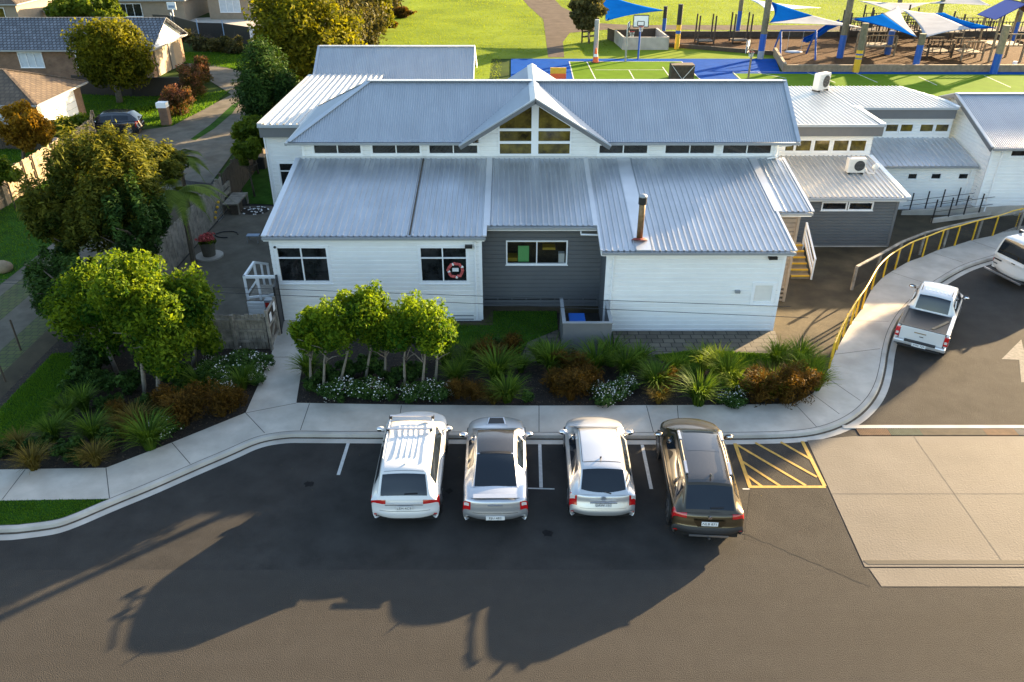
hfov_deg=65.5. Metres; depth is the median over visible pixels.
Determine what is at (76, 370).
green shrub
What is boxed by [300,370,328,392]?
green shrub
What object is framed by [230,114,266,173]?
shrub
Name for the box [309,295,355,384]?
clipped tree
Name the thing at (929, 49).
climbing frame
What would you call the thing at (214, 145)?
driveway
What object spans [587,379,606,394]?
flowering shrub
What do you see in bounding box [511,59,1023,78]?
court surface
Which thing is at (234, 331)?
paling fence
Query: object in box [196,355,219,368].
flowering shrub
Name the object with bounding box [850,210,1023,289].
railing
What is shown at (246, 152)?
shrub
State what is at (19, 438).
tussock
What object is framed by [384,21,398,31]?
shrub
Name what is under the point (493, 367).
flax clump
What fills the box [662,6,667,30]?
sail post
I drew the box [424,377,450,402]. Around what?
flowering shrub
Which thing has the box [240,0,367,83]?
golden tree
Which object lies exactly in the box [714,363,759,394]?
lime clump
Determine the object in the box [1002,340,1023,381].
road arrow
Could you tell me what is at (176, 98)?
pink shrub
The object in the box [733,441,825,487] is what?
hatched bay lines
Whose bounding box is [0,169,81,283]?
lawn
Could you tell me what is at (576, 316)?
wheelie bin
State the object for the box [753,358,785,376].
tussock
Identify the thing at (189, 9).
house
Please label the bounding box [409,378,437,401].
flowering shrub
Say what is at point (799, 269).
porch steps
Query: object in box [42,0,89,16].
shrub
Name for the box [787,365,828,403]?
rust shrub
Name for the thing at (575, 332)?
bin enclosure
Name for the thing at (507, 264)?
window
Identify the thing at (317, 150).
window
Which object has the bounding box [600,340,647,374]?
flax clump
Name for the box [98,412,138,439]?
tussock
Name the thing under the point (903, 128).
window
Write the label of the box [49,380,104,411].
flax clump
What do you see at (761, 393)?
rust shrub
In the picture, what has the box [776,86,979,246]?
classroom block
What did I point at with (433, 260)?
window
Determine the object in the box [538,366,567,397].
rust shrub
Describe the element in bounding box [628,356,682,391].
flax clump
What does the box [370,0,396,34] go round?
field tree
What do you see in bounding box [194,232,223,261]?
flower tub
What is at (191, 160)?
palm
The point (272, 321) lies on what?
garden gate
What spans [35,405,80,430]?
flax clump
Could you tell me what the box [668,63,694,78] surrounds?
ball crate
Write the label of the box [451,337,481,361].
flax clump
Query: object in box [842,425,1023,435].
drain channel
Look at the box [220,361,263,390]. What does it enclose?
flax clump
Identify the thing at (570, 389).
rust shrub
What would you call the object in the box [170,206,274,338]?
patio
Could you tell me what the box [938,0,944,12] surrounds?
sail post
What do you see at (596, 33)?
sail post
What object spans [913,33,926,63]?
sail post
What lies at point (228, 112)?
lawn
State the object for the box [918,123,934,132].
window
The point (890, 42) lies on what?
sail post
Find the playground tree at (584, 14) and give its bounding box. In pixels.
[567,0,609,43]
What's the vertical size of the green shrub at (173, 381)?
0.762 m
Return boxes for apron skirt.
[869,568,1023,585]
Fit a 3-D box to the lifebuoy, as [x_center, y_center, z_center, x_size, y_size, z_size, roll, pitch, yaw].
[-2.153,-2.679,30.234,0.670,0.693,0.046,0,30,0]
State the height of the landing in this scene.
1.800 m
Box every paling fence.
[0,110,96,209]
[0,137,44,149]
[154,177,226,274]
[211,314,269,349]
[218,149,267,207]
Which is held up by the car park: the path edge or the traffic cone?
the path edge
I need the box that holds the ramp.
[901,187,1023,214]
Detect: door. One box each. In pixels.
[40,90,79,119]
[167,43,176,68]
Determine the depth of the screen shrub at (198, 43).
81.70 m
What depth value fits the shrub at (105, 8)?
82.93 m
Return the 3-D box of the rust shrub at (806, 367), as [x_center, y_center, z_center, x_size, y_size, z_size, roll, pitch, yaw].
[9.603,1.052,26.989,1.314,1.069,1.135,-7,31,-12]
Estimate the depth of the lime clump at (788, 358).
27.65 m
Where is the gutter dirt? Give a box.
[0,260,992,534]
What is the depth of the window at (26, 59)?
69.59 m
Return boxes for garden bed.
[0,334,273,468]
[296,321,827,405]
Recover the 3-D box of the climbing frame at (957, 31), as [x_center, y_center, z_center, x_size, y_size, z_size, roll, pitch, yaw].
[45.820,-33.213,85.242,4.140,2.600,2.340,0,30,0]
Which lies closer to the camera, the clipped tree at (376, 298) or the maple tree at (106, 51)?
the clipped tree at (376, 298)
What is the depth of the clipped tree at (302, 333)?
25.53 m
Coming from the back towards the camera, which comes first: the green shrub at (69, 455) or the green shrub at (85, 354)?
the green shrub at (85, 354)
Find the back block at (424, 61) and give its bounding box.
[313,45,476,78]
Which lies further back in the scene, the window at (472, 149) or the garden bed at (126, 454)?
the window at (472, 149)
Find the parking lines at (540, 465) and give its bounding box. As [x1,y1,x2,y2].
[337,443,748,488]
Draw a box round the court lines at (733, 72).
[569,61,1009,86]
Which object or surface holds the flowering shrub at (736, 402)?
on the garden bed at (545, 397)
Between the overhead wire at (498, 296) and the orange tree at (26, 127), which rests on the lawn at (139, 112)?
the orange tree at (26, 127)
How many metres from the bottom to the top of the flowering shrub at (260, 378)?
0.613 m
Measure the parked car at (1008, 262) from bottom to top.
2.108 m
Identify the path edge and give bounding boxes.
[455,306,598,324]
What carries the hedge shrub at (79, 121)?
on the lawn at (139, 112)
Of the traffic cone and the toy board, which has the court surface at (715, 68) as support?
the toy board
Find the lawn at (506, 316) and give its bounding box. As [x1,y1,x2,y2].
[455,311,557,357]
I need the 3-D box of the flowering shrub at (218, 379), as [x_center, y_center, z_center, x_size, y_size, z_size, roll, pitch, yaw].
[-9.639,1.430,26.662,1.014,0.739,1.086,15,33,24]
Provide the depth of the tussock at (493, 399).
26.20 m
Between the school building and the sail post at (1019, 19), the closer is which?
the school building
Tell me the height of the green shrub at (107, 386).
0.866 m
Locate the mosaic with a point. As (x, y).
(255, 210)
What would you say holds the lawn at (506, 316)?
on the garden bed at (545, 397)
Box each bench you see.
[218,180,248,214]
[246,234,260,242]
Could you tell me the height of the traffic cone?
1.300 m
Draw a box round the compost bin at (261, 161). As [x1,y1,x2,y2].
[255,154,267,168]
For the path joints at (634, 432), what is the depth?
24.97 m
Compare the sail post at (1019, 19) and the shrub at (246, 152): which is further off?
the sail post at (1019, 19)
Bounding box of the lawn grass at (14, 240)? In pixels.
[0,184,49,280]
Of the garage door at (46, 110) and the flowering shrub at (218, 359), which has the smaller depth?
the flowering shrub at (218, 359)
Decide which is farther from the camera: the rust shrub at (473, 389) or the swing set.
the swing set
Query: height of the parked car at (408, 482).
1.865 m
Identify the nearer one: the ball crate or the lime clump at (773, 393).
the lime clump at (773, 393)
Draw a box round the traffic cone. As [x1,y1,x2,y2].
[591,48,599,62]
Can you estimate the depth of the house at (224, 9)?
100.31 m
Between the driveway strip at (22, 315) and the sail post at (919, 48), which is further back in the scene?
the sail post at (919, 48)
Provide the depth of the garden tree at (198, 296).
25.74 m
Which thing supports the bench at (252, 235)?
on the patio
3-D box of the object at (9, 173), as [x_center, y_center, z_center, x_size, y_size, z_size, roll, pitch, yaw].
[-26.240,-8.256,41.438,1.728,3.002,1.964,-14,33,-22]
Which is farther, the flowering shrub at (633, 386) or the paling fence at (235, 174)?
the paling fence at (235, 174)
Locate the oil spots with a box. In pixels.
[304,481,552,536]
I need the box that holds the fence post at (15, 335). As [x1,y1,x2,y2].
[9,319,21,350]
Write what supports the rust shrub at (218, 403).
on the garden bed at (126, 454)
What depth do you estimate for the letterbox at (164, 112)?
56.37 m
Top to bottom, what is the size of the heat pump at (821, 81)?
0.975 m
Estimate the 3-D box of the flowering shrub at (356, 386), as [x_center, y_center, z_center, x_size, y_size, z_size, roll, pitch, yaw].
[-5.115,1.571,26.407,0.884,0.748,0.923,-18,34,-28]
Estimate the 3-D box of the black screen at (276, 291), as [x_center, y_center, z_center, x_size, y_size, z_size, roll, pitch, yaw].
[-8.865,-1.341,30.317,0.081,2.100,1.095,-5,30,-8]
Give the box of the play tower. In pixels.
[974,0,1023,62]
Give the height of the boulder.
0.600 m
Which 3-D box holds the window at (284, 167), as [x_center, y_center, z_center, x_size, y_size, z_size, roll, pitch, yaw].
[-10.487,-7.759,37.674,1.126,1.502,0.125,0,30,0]
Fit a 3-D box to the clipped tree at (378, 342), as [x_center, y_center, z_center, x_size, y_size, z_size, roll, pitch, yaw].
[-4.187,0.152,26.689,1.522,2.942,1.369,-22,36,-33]
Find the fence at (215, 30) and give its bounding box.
[152,13,249,44]
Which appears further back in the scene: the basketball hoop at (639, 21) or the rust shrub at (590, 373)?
the basketball hoop at (639, 21)
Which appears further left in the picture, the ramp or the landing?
the landing
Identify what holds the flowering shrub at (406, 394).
on the garden bed at (545, 397)
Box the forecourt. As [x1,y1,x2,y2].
[190,17,257,38]
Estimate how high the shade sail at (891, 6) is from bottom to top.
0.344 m
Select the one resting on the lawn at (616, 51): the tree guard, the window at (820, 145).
the tree guard
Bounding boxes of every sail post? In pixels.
[593,19,598,56]
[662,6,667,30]
[674,4,682,48]
[735,0,743,30]
[757,0,771,58]
[836,0,853,57]
[852,23,868,72]
[884,30,895,54]
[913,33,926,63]
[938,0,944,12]
[989,25,1010,73]
[1011,0,1023,41]
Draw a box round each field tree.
[331,0,368,40]
[352,0,390,44]
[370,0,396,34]
[390,0,403,8]
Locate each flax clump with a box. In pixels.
[22,408,77,442]
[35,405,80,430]
[37,390,90,419]
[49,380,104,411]
[59,406,113,442]
[105,403,182,451]
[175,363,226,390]
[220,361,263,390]
[426,337,466,366]
[433,357,476,381]
[447,351,479,372]
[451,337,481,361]
[464,343,526,383]
[480,368,531,403]
[508,351,533,372]
[520,337,557,363]
[522,333,578,373]
[570,335,623,373]
[589,332,635,366]
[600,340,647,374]
[623,337,660,368]
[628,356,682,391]
[632,358,662,379]
[671,361,729,406]
[675,361,704,382]
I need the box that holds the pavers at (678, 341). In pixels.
[612,331,777,363]
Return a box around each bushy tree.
[12,172,100,255]
[20,240,98,313]
[23,252,86,335]
[36,105,166,258]
[99,168,172,266]
[101,134,188,189]
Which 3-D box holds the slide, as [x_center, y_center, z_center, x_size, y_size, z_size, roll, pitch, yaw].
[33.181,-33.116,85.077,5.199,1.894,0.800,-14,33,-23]
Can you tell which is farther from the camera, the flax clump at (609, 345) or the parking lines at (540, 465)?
the flax clump at (609, 345)
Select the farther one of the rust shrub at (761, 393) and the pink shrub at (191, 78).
the pink shrub at (191, 78)
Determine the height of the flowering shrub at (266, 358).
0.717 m
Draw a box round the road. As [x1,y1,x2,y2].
[0,540,1023,681]
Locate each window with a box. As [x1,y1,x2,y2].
[0,8,5,16]
[17,52,45,67]
[118,3,143,16]
[218,0,241,12]
[273,245,333,284]
[277,161,293,188]
[311,145,363,155]
[370,145,422,155]
[417,245,469,284]
[427,143,479,155]
[498,106,532,155]
[505,240,567,265]
[537,105,571,155]
[596,143,649,155]
[662,145,716,155]
[719,145,773,155]
[783,145,794,152]
[794,139,812,152]
[811,139,831,152]
[820,202,847,210]
[830,139,850,152]
[847,202,873,210]
[848,139,867,152]
[884,123,899,132]
[899,123,914,132]
[906,173,917,179]
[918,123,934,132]
[929,173,941,179]
[934,123,950,132]
[956,173,969,179]
[1008,151,1023,157]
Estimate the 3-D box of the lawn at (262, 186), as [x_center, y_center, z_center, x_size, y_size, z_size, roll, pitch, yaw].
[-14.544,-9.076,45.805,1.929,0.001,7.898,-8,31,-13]
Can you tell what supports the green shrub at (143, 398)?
on the garden bed at (126, 454)
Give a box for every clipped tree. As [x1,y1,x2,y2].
[286,305,322,378]
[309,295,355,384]
[331,289,380,385]
[350,279,397,381]
[365,305,396,379]
[381,312,423,387]
[395,288,457,393]
[422,302,458,382]
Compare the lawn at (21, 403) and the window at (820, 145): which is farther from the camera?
the window at (820, 145)
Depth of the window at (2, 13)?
94.15 m
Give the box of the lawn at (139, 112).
[0,91,227,164]
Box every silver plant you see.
[150,406,163,419]
[493,337,503,345]
[521,390,534,402]
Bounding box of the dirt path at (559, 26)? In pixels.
[524,0,1023,56]
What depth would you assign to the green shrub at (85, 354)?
27.65 m
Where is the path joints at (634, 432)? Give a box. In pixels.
[2,244,992,524]
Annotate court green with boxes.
[570,61,698,78]
[733,73,1023,95]
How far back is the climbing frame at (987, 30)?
85.31 m
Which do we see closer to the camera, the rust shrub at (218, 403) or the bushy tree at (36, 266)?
the rust shrub at (218, 403)
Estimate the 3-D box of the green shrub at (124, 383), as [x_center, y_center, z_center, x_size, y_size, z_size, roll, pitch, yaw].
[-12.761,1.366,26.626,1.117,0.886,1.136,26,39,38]
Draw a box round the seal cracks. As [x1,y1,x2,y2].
[743,320,1014,585]
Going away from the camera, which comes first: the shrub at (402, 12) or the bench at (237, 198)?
the bench at (237, 198)
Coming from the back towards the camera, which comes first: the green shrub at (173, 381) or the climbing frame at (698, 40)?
the climbing frame at (698, 40)
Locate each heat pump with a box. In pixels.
[812,71,834,92]
[845,157,874,174]
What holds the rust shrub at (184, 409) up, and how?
on the garden bed at (126, 454)
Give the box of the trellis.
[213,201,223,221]
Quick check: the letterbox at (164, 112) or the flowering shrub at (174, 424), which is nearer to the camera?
the flowering shrub at (174, 424)
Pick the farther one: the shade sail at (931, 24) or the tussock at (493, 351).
the shade sail at (931, 24)
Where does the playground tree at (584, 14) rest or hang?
on the lawn at (616, 51)
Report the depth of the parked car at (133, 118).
54.20 m
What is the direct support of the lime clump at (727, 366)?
on the garden bed at (545, 397)
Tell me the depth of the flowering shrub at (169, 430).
24.49 m
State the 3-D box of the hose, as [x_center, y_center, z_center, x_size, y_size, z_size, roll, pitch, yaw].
[-13.998,-5.237,39.098,1.143,0.050,0.840,0,30,0]
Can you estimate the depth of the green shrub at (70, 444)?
23.57 m
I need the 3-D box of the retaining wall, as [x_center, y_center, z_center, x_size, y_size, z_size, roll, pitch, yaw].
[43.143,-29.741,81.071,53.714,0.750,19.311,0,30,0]
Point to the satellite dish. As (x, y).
(875, 167)
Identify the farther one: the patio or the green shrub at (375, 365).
the patio
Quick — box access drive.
[859,264,1023,424]
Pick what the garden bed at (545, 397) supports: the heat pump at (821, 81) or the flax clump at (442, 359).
the flax clump at (442, 359)
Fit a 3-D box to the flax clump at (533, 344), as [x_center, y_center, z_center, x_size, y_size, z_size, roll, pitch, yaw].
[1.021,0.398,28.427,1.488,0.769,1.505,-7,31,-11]
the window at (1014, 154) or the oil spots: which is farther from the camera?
the window at (1014, 154)
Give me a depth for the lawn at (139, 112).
61.34 m
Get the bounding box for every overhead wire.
[0,279,790,306]
[4,283,806,317]
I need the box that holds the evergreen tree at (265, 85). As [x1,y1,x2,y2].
[229,35,299,116]
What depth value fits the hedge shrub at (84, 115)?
53.77 m
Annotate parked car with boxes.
[93,109,144,134]
[371,411,451,518]
[459,417,532,519]
[558,417,635,515]
[654,418,743,540]
[893,281,969,354]
[984,229,1023,285]
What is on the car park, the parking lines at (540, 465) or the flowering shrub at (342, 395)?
the parking lines at (540, 465)
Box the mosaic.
[241,206,268,214]
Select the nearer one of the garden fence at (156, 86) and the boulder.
the boulder
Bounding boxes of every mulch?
[0,336,270,468]
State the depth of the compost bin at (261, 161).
47.87 m
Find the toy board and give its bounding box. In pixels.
[550,67,565,78]
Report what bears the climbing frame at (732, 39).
on the bark ground at (826, 50)
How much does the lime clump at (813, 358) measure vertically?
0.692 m
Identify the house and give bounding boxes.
[0,0,50,16]
[0,17,187,77]
[0,68,87,123]
[91,0,208,19]
[207,0,256,18]
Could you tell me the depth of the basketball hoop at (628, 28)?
75.91 m
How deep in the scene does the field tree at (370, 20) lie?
76.37 m
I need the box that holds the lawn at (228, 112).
[191,102,238,139]
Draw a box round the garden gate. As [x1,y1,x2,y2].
[264,296,280,350]
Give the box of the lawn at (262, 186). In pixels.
[242,166,274,204]
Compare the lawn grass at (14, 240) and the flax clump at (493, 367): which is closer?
the flax clump at (493, 367)
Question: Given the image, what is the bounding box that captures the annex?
[257,74,383,204]
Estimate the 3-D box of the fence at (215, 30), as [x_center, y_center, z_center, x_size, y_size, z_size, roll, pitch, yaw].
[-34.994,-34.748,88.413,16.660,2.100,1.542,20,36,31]
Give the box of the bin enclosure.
[559,298,612,353]
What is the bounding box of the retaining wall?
[662,31,1023,71]
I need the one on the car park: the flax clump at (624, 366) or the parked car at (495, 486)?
the parked car at (495, 486)
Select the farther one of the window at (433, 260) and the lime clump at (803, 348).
the window at (433, 260)
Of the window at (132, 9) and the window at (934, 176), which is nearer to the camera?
the window at (934, 176)
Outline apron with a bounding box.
[807,436,1023,566]
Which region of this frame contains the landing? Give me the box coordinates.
[243,261,273,316]
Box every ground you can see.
[0,13,781,178]
[669,37,1023,63]
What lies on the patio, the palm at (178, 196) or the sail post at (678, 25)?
the palm at (178, 196)
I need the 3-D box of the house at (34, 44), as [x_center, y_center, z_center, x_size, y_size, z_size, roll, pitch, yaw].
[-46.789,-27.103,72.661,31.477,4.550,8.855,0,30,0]
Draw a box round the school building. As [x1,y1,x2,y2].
[261,63,814,330]
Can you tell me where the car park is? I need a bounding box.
[0,179,1023,587]
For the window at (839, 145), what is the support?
in the classroom block at (903, 140)
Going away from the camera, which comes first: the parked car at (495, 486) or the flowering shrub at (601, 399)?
the parked car at (495, 486)
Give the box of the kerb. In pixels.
[0,255,993,532]
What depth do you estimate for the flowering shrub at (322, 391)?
26.22 m
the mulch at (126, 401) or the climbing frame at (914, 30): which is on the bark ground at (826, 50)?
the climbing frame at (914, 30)
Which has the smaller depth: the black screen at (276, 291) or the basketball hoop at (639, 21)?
the black screen at (276, 291)
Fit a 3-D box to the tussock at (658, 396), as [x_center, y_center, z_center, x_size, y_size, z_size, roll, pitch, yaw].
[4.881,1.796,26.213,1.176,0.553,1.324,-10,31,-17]
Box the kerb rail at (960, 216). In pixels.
[931,194,992,222]
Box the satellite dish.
[872,164,878,172]
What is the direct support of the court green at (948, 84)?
on the court surface at (715, 68)
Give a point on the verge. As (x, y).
(39, 512)
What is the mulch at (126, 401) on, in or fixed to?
on the garden bed at (126, 454)
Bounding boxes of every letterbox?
[155,101,171,125]
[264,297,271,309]
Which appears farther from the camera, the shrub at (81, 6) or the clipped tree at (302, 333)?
the shrub at (81, 6)
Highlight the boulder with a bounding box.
[0,260,12,273]
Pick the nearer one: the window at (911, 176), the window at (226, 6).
the window at (911, 176)
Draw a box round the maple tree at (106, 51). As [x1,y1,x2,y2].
[60,14,158,102]
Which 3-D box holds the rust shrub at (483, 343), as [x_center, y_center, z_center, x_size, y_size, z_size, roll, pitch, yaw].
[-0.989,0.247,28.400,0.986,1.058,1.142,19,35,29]
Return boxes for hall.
[936,92,1023,210]
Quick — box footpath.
[0,226,1023,500]
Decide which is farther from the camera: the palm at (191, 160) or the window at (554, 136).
the palm at (191, 160)
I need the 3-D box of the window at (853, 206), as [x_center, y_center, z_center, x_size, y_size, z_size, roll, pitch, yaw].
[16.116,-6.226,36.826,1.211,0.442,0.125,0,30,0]
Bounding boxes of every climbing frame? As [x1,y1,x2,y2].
[694,14,717,43]
[728,12,753,43]
[839,10,882,41]
[854,31,898,56]
[861,4,919,37]
[885,18,930,43]
[913,16,967,44]
[923,37,955,57]
[947,11,1005,43]
[949,37,986,60]
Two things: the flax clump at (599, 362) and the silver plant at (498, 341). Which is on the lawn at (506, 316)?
the silver plant at (498, 341)
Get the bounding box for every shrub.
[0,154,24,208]
[0,439,17,456]
[21,432,53,455]
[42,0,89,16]
[47,117,69,136]
[47,435,84,457]
[56,112,87,129]
[56,378,90,397]
[62,448,83,466]
[63,0,92,16]
[63,357,101,382]
[68,336,95,357]
[69,115,97,129]
[71,346,114,368]
[82,368,116,394]
[87,0,127,16]
[91,392,124,411]
[94,425,118,450]
[100,396,128,422]
[111,368,141,395]
[125,392,155,414]
[145,382,179,410]
[148,416,177,439]
[154,388,207,428]
[158,83,195,115]
[162,363,187,382]
[162,413,184,433]
[168,371,191,392]
[175,62,207,98]
[178,379,211,414]
[181,28,200,45]
[183,54,213,83]
[184,34,209,51]
[195,360,233,384]
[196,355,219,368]
[200,376,239,417]
[206,34,231,51]
[208,371,240,393]
[212,353,246,377]
[220,32,245,53]
[224,346,261,371]
[227,380,248,407]
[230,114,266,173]
[230,135,261,196]
[243,351,275,370]
[248,366,269,385]
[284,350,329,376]
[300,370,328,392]
[314,363,344,381]
[316,380,343,402]
[327,375,358,402]
[334,359,363,380]
[343,378,372,398]
[354,352,387,376]
[356,375,389,401]
[371,383,398,400]
[378,365,403,387]
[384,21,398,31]
[390,3,416,17]
[396,381,420,403]
[398,359,428,383]
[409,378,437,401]
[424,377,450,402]
[437,380,453,394]
[444,374,469,402]
[462,378,489,404]
[471,334,496,361]
[497,331,523,356]
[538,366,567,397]
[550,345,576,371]
[555,367,591,404]
[565,351,594,373]
[574,361,604,395]
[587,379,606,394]
[589,382,621,407]
[608,378,630,401]
[615,372,640,393]
[657,365,680,386]
[714,388,734,406]
[718,384,748,408]
[734,365,782,407]
[743,364,765,388]
[767,364,808,409]
[778,358,810,373]
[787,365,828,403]
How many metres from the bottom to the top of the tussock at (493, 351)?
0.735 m
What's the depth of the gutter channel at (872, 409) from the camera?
24.62 m
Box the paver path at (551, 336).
[523,330,560,362]
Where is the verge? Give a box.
[0,499,106,524]
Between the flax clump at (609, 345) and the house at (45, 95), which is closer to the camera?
the flax clump at (609, 345)
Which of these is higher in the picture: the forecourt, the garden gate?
the forecourt
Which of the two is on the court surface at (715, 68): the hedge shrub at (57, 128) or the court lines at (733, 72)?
the court lines at (733, 72)
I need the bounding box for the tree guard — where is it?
[581,30,593,42]
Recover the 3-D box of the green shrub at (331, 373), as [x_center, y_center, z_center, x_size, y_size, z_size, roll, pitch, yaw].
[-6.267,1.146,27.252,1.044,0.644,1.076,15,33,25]
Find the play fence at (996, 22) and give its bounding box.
[839,21,1023,30]
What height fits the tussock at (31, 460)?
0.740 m
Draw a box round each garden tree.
[35,257,125,373]
[79,247,188,395]
[113,276,195,395]
[149,260,224,383]
[187,308,225,366]
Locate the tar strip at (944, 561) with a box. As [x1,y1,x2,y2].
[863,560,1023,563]
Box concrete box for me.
[607,28,669,49]
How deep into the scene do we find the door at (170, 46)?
73.72 m
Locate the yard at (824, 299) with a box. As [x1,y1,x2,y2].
[773,209,1023,366]
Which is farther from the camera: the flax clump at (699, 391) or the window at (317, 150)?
the window at (317, 150)
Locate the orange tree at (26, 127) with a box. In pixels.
[0,99,56,158]
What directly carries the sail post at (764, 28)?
on the ground at (504, 72)
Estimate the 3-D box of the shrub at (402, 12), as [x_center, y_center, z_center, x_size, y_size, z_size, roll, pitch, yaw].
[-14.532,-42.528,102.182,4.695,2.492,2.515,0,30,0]
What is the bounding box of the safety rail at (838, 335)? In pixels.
[828,208,1023,368]
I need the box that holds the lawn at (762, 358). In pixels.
[655,351,771,368]
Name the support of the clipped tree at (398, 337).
on the garden bed at (545, 397)
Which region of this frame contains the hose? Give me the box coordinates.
[215,231,237,237]
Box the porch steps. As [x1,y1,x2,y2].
[789,222,815,279]
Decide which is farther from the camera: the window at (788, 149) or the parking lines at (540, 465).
the window at (788, 149)
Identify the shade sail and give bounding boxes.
[603,0,663,20]
[752,0,819,10]
[769,2,857,26]
[853,7,916,36]
[860,1,927,12]
[902,9,993,36]
[928,0,990,5]
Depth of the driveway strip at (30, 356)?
28.99 m
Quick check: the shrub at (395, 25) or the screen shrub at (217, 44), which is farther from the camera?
the shrub at (395, 25)
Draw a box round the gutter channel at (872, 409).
[0,261,991,539]
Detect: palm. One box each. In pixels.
[155,179,237,279]
[172,149,212,208]
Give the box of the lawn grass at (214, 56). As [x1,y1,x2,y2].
[183,51,247,69]
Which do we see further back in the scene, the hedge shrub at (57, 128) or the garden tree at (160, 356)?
the hedge shrub at (57, 128)
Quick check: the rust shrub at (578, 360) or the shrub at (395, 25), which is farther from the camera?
the shrub at (395, 25)
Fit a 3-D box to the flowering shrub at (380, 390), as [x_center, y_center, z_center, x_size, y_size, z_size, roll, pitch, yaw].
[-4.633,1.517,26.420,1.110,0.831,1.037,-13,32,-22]
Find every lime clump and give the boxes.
[658,350,694,372]
[683,339,725,373]
[694,339,744,375]
[698,348,755,386]
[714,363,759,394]
[757,333,799,366]
[757,361,797,398]
[772,349,812,370]
[778,334,825,362]
[787,348,840,375]
[801,348,830,367]
[801,361,841,391]
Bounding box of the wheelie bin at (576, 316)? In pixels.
[568,313,584,320]
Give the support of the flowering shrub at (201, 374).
on the garden bed at (126, 454)
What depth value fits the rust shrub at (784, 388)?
25.92 m
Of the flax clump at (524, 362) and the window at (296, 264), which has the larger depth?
the window at (296, 264)
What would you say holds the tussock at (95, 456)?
on the garden bed at (126, 454)
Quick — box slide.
[803,19,841,41]
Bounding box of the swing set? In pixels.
[773,30,816,59]
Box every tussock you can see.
[0,423,38,455]
[1,434,56,474]
[65,433,115,468]
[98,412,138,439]
[104,396,160,432]
[472,339,511,363]
[479,383,506,403]
[643,382,677,403]
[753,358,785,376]
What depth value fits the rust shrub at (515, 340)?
28.76 m
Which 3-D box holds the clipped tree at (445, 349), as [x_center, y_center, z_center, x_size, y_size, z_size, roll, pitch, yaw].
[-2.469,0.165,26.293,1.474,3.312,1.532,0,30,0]
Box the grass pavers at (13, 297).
[0,238,92,319]
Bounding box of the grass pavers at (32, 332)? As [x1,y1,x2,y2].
[0,185,189,374]
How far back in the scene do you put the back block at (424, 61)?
46.27 m
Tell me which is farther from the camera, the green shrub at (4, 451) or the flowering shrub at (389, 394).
the flowering shrub at (389, 394)
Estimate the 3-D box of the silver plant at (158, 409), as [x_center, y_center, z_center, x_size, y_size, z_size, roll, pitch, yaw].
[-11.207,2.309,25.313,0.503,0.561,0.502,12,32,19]
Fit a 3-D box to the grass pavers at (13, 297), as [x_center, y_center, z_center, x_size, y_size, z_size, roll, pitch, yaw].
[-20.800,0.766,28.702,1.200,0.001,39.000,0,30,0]
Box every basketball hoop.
[624,21,634,61]
[633,15,649,59]
[745,39,753,77]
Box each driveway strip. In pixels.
[0,185,180,349]
[0,185,211,398]
[0,244,54,295]
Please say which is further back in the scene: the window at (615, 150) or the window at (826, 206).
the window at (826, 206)
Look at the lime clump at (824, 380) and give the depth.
26.77 m
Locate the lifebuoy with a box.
[446,262,463,278]
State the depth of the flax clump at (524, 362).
27.87 m
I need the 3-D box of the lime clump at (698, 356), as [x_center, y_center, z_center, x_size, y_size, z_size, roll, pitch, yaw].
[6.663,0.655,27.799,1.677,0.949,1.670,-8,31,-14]
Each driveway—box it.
[98,63,244,183]
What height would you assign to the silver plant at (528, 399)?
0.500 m
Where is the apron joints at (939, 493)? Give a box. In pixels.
[832,436,1023,564]
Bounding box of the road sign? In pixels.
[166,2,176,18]
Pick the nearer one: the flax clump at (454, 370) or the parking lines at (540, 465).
the parking lines at (540, 465)
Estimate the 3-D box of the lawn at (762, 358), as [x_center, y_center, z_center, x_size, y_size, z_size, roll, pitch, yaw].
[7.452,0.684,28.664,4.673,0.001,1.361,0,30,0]
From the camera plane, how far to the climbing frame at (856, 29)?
86.30 m
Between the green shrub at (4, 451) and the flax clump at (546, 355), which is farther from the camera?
the flax clump at (546, 355)
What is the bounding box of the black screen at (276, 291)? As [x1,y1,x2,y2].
[273,275,284,333]
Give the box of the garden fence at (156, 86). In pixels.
[71,75,179,96]
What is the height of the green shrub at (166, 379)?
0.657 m
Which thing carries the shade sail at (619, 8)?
attached to the sail post at (664, 18)
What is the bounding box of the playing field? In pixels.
[374,0,1023,78]
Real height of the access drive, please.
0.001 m
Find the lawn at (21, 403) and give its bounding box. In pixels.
[0,353,78,457]

